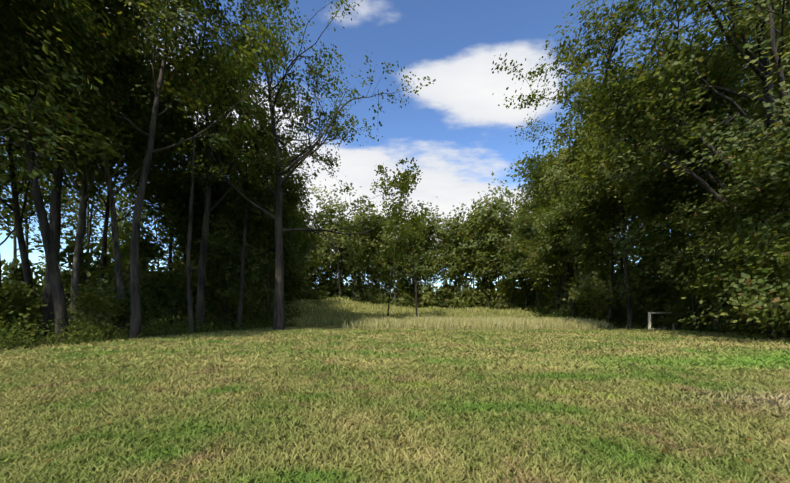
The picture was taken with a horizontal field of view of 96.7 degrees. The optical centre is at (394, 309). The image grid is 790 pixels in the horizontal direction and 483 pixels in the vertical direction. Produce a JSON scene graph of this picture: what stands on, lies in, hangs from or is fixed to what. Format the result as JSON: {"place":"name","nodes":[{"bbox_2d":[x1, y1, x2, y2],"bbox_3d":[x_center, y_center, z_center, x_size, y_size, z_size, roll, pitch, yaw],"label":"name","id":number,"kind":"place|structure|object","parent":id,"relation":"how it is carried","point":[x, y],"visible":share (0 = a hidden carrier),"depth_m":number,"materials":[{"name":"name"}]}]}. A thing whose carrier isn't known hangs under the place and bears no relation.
{"place":"outdoors","nodes":[
{"label":"outdoors","id":0,"kind":"place"},
{"bbox_2d":[0,296,789,482],"bbox_3d":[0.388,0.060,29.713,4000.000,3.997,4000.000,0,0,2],"label":"ground","id":1,"kind":"structure","parent":0,"point":[474,401],"depth_m":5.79,"materials":[{"name":"green plant"}]},
{"bbox_2d":[0,297,774,351],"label":"tall grass","id":2,"kind":"structure","parent":1,"relation":"on","point":[342,312],"depth_m":36.24,"materials":[{"name":"green plant"}]},
{"bbox_2d":[0,0,789,340],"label":"forest","id":3,"kind":"object","parent":1,"relation":"on","point":[542,226],"depth_m":28.90,"materials":[{"name":"green plant"}]},
{"bbox_2d":[0,0,789,332],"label":"tree trunks","id":4,"kind":"object","parent":1,"relation":"on","point":[82,224],"visible":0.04,"depth_m":27.83,"materials":[{"name":"grey plant"}]},
{"bbox_2d":[648,312,677,328],"bbox_3d":[24.669,1.217,31.583,5.234,1.969,0.160,0,0,-19],"label":"bench","id":5,"kind":"object","parent":1,"relation":"on","point":[649,320],"visible":0.38,"depth_m":30.77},
{"bbox_2d":[651,314,765,327],"bbox_3d":[39.559,1.212,33.472,34.847,1.708,1.058,0,0,-7],"label":"fence wire","id":6,"kind":"object","parent":1,"relation":"on","point":[665,318],"visible":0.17,"depth_m":31.28,"materials":[{"name":"grey metal"}]},
{"bbox_2d":[0,0,789,292],"label":"sky","id":7,"kind":"structure","parent":0,"point":[457,132],"materials":[{"name":"blue"}]}
]}

